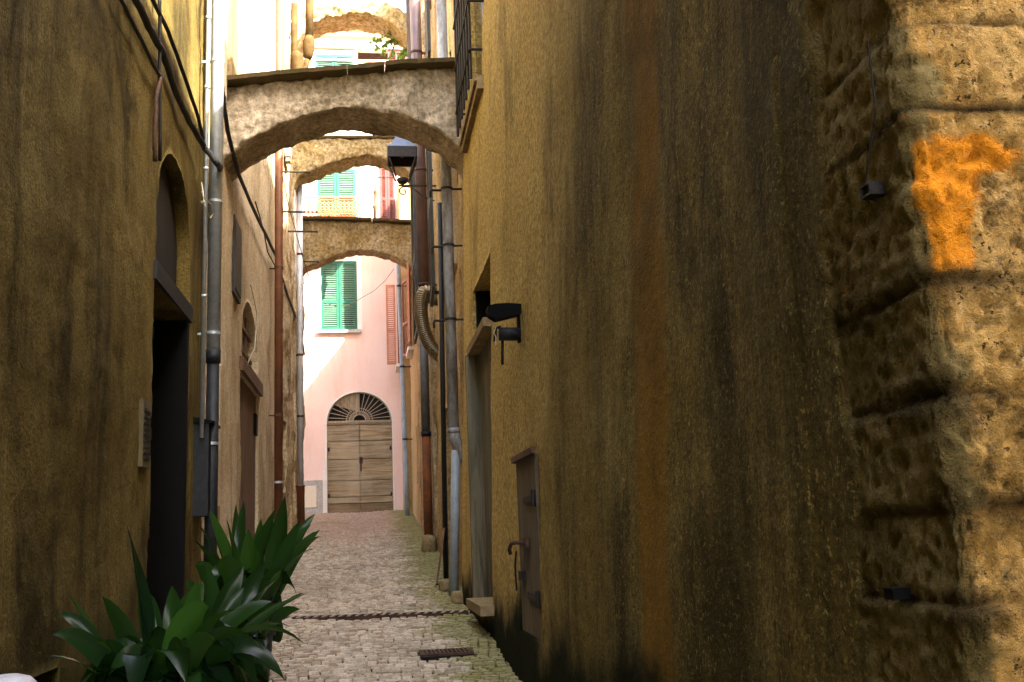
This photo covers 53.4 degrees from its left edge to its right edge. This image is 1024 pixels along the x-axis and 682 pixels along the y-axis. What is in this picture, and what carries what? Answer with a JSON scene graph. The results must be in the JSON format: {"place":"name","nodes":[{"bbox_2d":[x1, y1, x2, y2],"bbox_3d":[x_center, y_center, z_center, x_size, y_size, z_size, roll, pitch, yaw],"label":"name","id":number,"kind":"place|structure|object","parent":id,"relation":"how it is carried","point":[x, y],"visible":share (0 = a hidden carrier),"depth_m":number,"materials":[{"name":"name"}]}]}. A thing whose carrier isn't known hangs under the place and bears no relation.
{"place":"outdoors","nodes":[
{"label":"outdoors","id":0,"kind":"place"},
{"bbox_2d":[0,673,36,681],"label":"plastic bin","id":1,"kind":"object","parent":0,"point":[13,677],"visible":1,"depth_m":3.83,"materials":[{"name":"white plastic"}]},
{"bbox_2d":[293,0,405,13],"label":"sky","id":2,"kind":"structure","parent":0,"point":[401,4],"materials":[{"name":"white"}]},
{"bbox_2d":[269,510,522,681],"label":"cobbled lane","id":3,"kind":"structure","parent":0,"point":[367,562],"depth_m":10.39,"materials":[{"name":"stone cobbles"},{"name":"moss"},{"name":"iron"}]},
{"bbox_2d":[52,528,305,681],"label":"potted aspidistra","id":4,"kind":"object","parent":3,"relation":"on","point":[185,639],"visible":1,"depth_m":4.65,"materials":[{"name":"plant"}]},
{"bbox_2d":[185,561,302,681],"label":"potted aspidistra","id":5,"kind":"object","parent":3,"relation":"on","point":[214,598],"visible":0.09,"depth_m":5.58,"materials":[{"name":"plant"}]},
{"bbox_2d":[193,498,319,681],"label":"potted aspidistra","id":6,"kind":"object","parent":3,"relation":"on","point":[277,547],"visible":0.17,"depth_m":6.19,"materials":[{"name":"plant"}]},
{"bbox_2d":[283,610,467,620],"bbox_3d":[-1.695,2.777,10.205,2.509,0.069,0.220,-3,-11,5],"label":"drain channel","id":7,"kind":"object","parent":3,"relation":"on","point":[353,617],"visible":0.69,"depth_m":10.12,"materials":[{"name":"metal"}]},
{"bbox_2d":[421,534,436,552],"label":"stone block","id":8,"kind":"structure","parent":3,"relation":"on","point":[429,543],"depth_m":16.66,"materials":[{"name":"beige stone"}]},
{"bbox_2d":[436,528,444,584],"bbox_3d":[-0.900,2.708,12.819,0.057,0.704,0.305,-7,-12,23],"label":"plank","id":9,"kind":"object","parent":3,"relation":"on","point":[440,556],"visible":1,"depth_m":12.78,"materials":[{"name":"brown wood"}]},
{"bbox_2d":[437,202,448,577],"bbox_3d":[-0.935,0.581,13.748,0.128,5.109,0.068,-1,-11,-8],"label":"standpipe","id":10,"kind":"object","parent":3,"relation":"on","point":[443,402],"visible":0.97,"depth_m":13.70,"materials":[{"name":"metal"}]},
{"bbox_2d":[438,579,448,591],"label":"stone block","id":11,"kind":"structure","parent":3,"relation":"on","point":[443,584],"depth_m":12.03,"materials":[{"name":"beige stone"}]},
{"bbox_2d":[419,647,473,658],"bbox_3d":[-0.507,2.394,7.812,0.400,0.034,0.340,-1,-11,-8],"label":"gully grate","id":12,"kind":"object","parent":3,"relation":"on","point":[444,653],"visible":1,"depth_m":7.68,"materials":[{"name":"metal"}]},
{"bbox_2d":[451,590,462,603],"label":"stone block","id":13,"kind":"structure","parent":3,"relation":"on","point":[456,597],"depth_m":10.95,"materials":[{"name":"beige stone"}]},
{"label":"ground","id":14,"kind":"structure","parent":0,"visible":0},
{"bbox_2d":[0,0,208,681],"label":"plastered house","id":15,"kind":"structure","parent":14,"relation":"on","point":[101,230],"depth_m":5.68,"materials":[{"name":"yellow paint"}]},
{"bbox_2d":[119,0,163,79],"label":"cable","id":16,"kind":"object","parent":15,"relation":"attached to","point":[136,30],"visible":0.97,"depth_m":6.74,"materials":[{"name":"black rubber"}]},
{"bbox_2d":[138,398,150,468],"bbox_3d":[-2.477,0.628,6.873,0.042,0.450,0.240,-1,-11,-8],"label":"intercom panel","id":17,"kind":"object","parent":15,"relation":"attached to","point":[144,433],"visible":1,"depth_m":6.80,"materials":[{"name":"grey plastic"}]},
{"bbox_2d":[148,327,154,537],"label":"door hinges","id":18,"kind":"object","parent":15,"relation":"in","point":[153,333],"depth_m":8.45,"materials":[{"name":"black paint"}]},
{"bbox_2d":[152,76,162,161],"bbox_3d":[-2.538,-1.612,7.291,0.037,0.724,0.176,-1,-11,-8],"label":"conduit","id":19,"kind":"object","parent":15,"relation":"attached to","point":[155,120],"visible":0.98,"depth_m":7.21,"materials":[{"name":"metal"}]},
{"bbox_2d":[158,0,161,160],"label":"conduit","id":20,"kind":"object","parent":15,"relation":"attached to","point":[160,93],"visible":0.93,"depth_m":7.38,"materials":[{"name":"brown metal"}]},
{"bbox_2d":[132,0,222,171],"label":"cable","id":21,"kind":"object","parent":15,"relation":"attached to","point":[146,21],"visible":0.94,"depth_m":7.86,"materials":[{"name":"black rubber"}]},
{"bbox_2d":[150,0,204,138],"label":"cable","id":22,"kind":"object","parent":15,"relation":"attached to","point":[169,34],"visible":0.91,"depth_m":8.24,"materials":[{"name":"black rubber"}]},
{"bbox_2d":[192,417,220,516],"bbox_3d":[-2.725,1.128,9.091,0.170,0.860,0.470,-1,-11,-8],"label":"meter box","id":23,"kind":"object","parent":15,"relation":"attached to","point":[201,475],"visible":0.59,"depth_m":8.89,"materials":[{"name":"metal"}]},
{"bbox_2d":[199,0,210,437],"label":"conduit","id":24,"kind":"object","parent":23,"relation":"attached to","point":[204,251],"visible":1,"depth_m":9.22,"materials":[{"name":"metal"}]},
{"bbox_2d":[201,182,213,218],"bbox_3d":[-2.573,-1.211,8.543,0.111,0.345,0.268,-1,-11,-8],"label":"cable","id":25,"kind":"object","parent":15,"relation":"attached to","point":[202,191],"visible":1,"depth_m":8.54,"materials":[{"name":"beige plastic"}]},
{"bbox_2d":[197,0,224,562],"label":"downpipe","id":26,"kind":"object","parent":15,"relation":"attached to","point":[213,332],"visible":0.84,"depth_m":9.34,"materials":[{"name":"metal"}]},
{"bbox_2d":[201,0,274,583],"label":"beige house","id":27,"kind":"structure","parent":14,"relation":"on","point":[246,445],"depth_m":13.34,"materials":[{"name":"paint"}]},
{"bbox_2d":[238,377,257,537],"bbox_3d":[-3.510,2.095,13.368,0.110,3.090,2.310,-1,-11,-8],"label":"plank door","id":28,"kind":"structure","parent":27,"relation":"in","point":[248,416],"depth_m":13.71,"materials":[{"name":"brown paint"}]},
{"bbox_2d":[247,284,256,364],"bbox_3d":[-3.447,-0.139,13.450,0.041,1.278,1.294,-1,-11,-7],"label":"wire","id":29,"kind":"object","parent":27,"relation":"attached to","point":[256,324],"visible":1,"depth_m":13.82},
{"bbox_2d":[269,0,282,518],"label":"downpipe","id":30,"kind":"object","parent":27,"relation":"attached to","point":[278,411],"visible":0.72,"depth_m":16.40,"materials":[{"name":"metal"}]},
{"bbox_2d":[283,178,309,283],"bbox_3d":[-4.292,-2.297,20.270,0.180,1.104,5.310,-1,-11,-7],"label":"cable","id":31,"kind":"object","parent":27,"relation":"attached to","point":[295,229],"visible":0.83,"depth_m":19.75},
{"bbox_2d":[245,0,295,534],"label":"rubble house","id":32,"kind":"structure","parent":14,"relation":"on","point":[260,19],"depth_m":19.27,"materials":[{"name":"stone"}]},
{"bbox_2d":[285,148,291,163],"bbox_3d":[-4.303,-3.496,19.219,0.272,0.268,0.200,-1,-11,-8],"label":"floodlight","id":33,"kind":"object","parent":32,"relation":"attached to","point":[288,153],"visible":0.74,"depth_m":19.15,"materials":[{"name":"white plastic"}]},
{"bbox_2d":[283,171,309,173],"bbox_3d":[-4.023,-3.085,18.584,0.674,0.056,0.056,-1,-11,-8],"label":"iron rod","id":34,"kind":"object","parent":32,"relation":"attached to","point":[296,172],"visible":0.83,"depth_m":18.59,"materials":[{"name":"black metal"}]},
{"bbox_2d":[283,211,317,213],"bbox_3d":[-3.963,-2.362,18.660,0.794,0.056,0.056,-1,-11,-8],"label":"iron rod","id":35,"kind":"object","parent":32,"relation":"attached to","point":[300,212],"visible":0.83,"depth_m":18.66,"materials":[{"name":"black metal"}]},
{"bbox_2d":[290,0,314,68],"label":"rain hopper","id":36,"kind":"object","parent":32,"relation":"attached to","point":[297,60],"visible":0.76,"depth_m":21.45,"materials":[{"name":"paint"}]},
{"bbox_2d":[288,230,317,232],"bbox_3d":[-4.205,-2.158,20.111,0.724,0.056,0.056,-1,-11,-8],"label":"iron rod","id":37,"kind":"object","parent":32,"relation":"attached to","point":[305,231],"visible":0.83,"depth_m":20.12,"materials":[{"name":"black metal"}]},
{"bbox_2d":[292,185,305,523],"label":"house","id":38,"kind":"structure","parent":14,"relation":"on","point":[294,330],"depth_m":21.45,"materials":[{"name":"paint"}]},
{"bbox_2d":[296,184,304,524],"bbox_3d":[-4.498,-0.169,21.595,0.210,8.399,0.195,-1,-11,-8],"label":"downpipe","id":39,"kind":"object","parent":38,"relation":"attached to","point":[300,488],"visible":0.86,"depth_m":21.42,"materials":[{"name":"metal"}]},
{"bbox_2d":[292,135,413,195],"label":"buttress arch","id":40,"kind":"structure","parent":38,"relation":"attached to","point":[320,158],"depth_m":21.96,"materials":[{"name":"rough stone plaster"},{"name":"slate"}]},
{"bbox_2d":[303,30,406,513],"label":"pink house","id":41,"kind":"structure","parent":14,"relation":"on","point":[352,452],"depth_m":27.07,"materials":[{"name":"paint"}]},
{"bbox_2d":[316,54,352,74],"bbox_3d":[-4.974,-7.261,28.562,1.071,1.647,0.139,-1,-11,-8],"label":"window","id":42,"kind":"structure","parent":41,"relation":"in","point":[325,56],"depth_m":28.64,"materials":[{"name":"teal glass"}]},
{"bbox_2d":[318,169,355,215],"bbox_3d":[-4.804,-3.924,27.928,1.071,1.681,0.139,-1,-11,-8],"label":"window","id":43,"kind":"structure","parent":41,"relation":"in","point":[343,184],"depth_m":27.94,"materials":[{"name":"teal wood"}]},
{"bbox_2d":[321,261,356,328],"bbox_3d":[-4.652,-1.222,27.418,0.992,1.923,0.139,-1,-11,-8],"label":"window","id":44,"kind":"structure","parent":41,"relation":"in","point":[338,279],"depth_m":27.38,"materials":[{"name":"green wood"}]},
{"bbox_2d":[321,269,393,305],"bbox_3d":[-4.097,-1.424,27.072,1.941,1.024,0.014,-1,-11,-8],"label":"washing line","id":45,"kind":"object","parent":41,"relation":"attached to","point":[362,297],"visible":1,"depth_m":27.03,"materials":[{"name":"fabric"}]},
{"bbox_2d":[386,183,412,513],"bbox_3d":[-0.843,0.267,26.808,4.880,9.200,1.420,-1,-11,-8],"label":"corner annex","id":46,"kind":"object","parent":14,"relation":"on","point":[403,208],"visible":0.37,"depth_m":26.15,"materials":[{"name":"pink paint"}]},
{"bbox_2d":[357,176,392,217],"bbox_3d":[-3.563,-3.731,26.573,0.987,1.176,0.180,-1,-11,-8],"label":"iron railing","id":47,"kind":"object","parent":46,"relation":"attached to","point":[375,207],"visible":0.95,"depth_m":26.53,"materials":[{"name":"white metal"}]},
{"bbox_2d":[401,262,420,526],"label":"peach house","id":48,"kind":"structure","parent":14,"relation":"on","point":[410,353],"depth_m":23.78,"materials":[{"name":"paint"}]},
{"bbox_2d":[303,216,411,275],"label":"buttress arch","id":49,"kind":"structure","parent":48,"relation":"attached to","point":[334,238],"depth_m":23.75,"materials":[{"name":"brown plaster"},{"name":"tile"}]},
{"bbox_2d":[396,264,412,515],"bbox_3d":[-2.628,1.029,25.150,0.349,6.481,0.129,-1,-11,-8],"label":"downpipe","id":50,"kind":"object","parent":48,"relation":"attached to","point":[403,410],"visible":0.83,"depth_m":25.03,"materials":[{"name":"metal"}]},
{"bbox_2d":[406,0,463,586],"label":"ochre house","id":51,"kind":"structure","parent":14,"relation":"on","point":[429,34],"depth_m":16.26,"materials":[{"name":"paint"}]},
{"bbox_2d":[298,0,406,53],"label":"buttress arch","id":52,"kind":"structure","parent":51,"relation":"attached to","point":[370,16],"depth_m":22.55,"materials":[{"name":"beige stone"}]},
{"bbox_2d":[369,33,406,59],"bbox_3d":[-2.686,-6.739,23.083,1.119,1.301,0.530,-1,-11,-8],"label":"hanging creeper","id":53,"kind":"object","parent":52,"relation":"hanging from","point":[402,54],"visible":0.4,"depth_m":23.11,"materials":[{"name":"green plant"}]},
{"bbox_2d":[387,136,435,200],"bbox_3d":[-1.652,-2.820,16.786,0.794,1.088,0.483,-1,-11,-8],"label":"street lantern","id":54,"kind":"object","parent":51,"relation":"attached to","point":[401,152],"visible":0.99,"depth_m":16.67,"materials":[{"name":"metal"}]},
{"bbox_2d":[409,0,438,362],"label":"flue pipe","id":55,"kind":"object","parent":51,"relation":"attached to","point":[423,329],"visible":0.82,"depth_m":17.14,"materials":[{"name":"brown metal"}]},
{"bbox_2d":[419,339,432,534],"bbox_3d":[-1.479,1.712,17.564,0.176,3.704,0.176,-1,-11,-8],"label":"drainpipe","id":56,"kind":"object","parent":51,"relation":"attached to","point":[426,446],"visible":0.77,"depth_m":17.50,"materials":[{"name":"metal"}]},
{"bbox_2d":[429,0,463,595],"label":"downpipe","id":57,"kind":"object","parent":51,"relation":"attached to","point":[450,319],"visible":0.82,"depth_m":12.21,"materials":[{"name":"grey metal"}]},
{"bbox_2d":[452,0,1023,681],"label":"corner house","id":58,"kind":"structure","parent":14,"relation":"on","point":[744,402],"depth_m":2.82,"materials":[{"name":"paint"}]},
{"bbox_2d":[223,57,464,181],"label":"buttress arch","id":59,"kind":"structure","parent":58,"relation":"attached to","point":[413,100],"depth_m":11.76,"materials":[{"name":"stone"}]},
{"bbox_2d":[223,90,304,354],"bbox_3d":[-3.976,-1.143,17.377,0.054,0.566,14.411,-1,-11,-8],"label":"cable","id":60,"kind":"object","parent":59,"relation":"attached to","point":[230,142],"visible":0.73,"depth_m":12.25,"materials":[{"name":"black rubber"}]},
{"bbox_2d":[255,201,274,265],"bbox_3d":[-3.703,-1.443,15.454,0.026,0.214,3.555,-1,-11,-8],"label":"cable","id":61,"kind":"object","parent":60,"relation":"attached to","point":[264,233],"visible":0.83,"depth_m":15.00,"materials":[{"name":"metal"}]},
{"bbox_2d":[474,2,482,74],"bbox_3d":[-0.291,-3.649,10.968,0.060,2.700,1.600,-1,-11,-8],"label":"window pane","id":62,"kind":"structure","parent":58,"relation":"in","point":[478,6],"depth_m":11.34,"materials":[{"name":"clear glass"}]},
{"bbox_2d":[479,337,492,596],"bbox_3d":[-0.152,1.219,9.388,0.065,2.460,1.515,-1,-11,-8],"label":"door","id":63,"kind":"structure","parent":58,"relation":"in","point":[485,356],"depth_m":9.71,"materials":[{"name":"grey wood"}]},
{"bbox_2d":[486,303,520,364],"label":"wall lamp","id":64,"kind":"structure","parent":58,"relation":"attached to","point":[497,312],"depth_m":6.98,"materials":[{"name":"black metal"}]},
{"bbox_2d":[864,41,876,181],"bbox_3d":[0.704,-0.455,2.020,0.007,0.270,0.070,-1,-11,-8],"label":"thin wire","id":65,"kind":"object","parent":58,"relation":"attached to","point":[873,125],"visible":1,"depth_m":2.00,"materials":[{"name":"metal"}]},
{"bbox_2d":[859,181,885,199],"bbox_3d":[0.722,-0.299,2.026,0.044,0.027,0.040,-1,-11,-8],"label":"rusty socket","id":66,"kind":"object","parent":58,"relation":"attached to","point":[871,190],"visible":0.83,"depth_m":2.01,"materials":[{"name":"metal"}]},
{"bbox_2d":[882,587,915,599],"bbox_3d":[0.742,0.483,1.952,0.048,0.021,0.038,-1,-11,-8],"label":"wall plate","id":67,"kind":"object","parent":58,"relation":"attached to","point":[895,593],"depth_m":1.94,"materials":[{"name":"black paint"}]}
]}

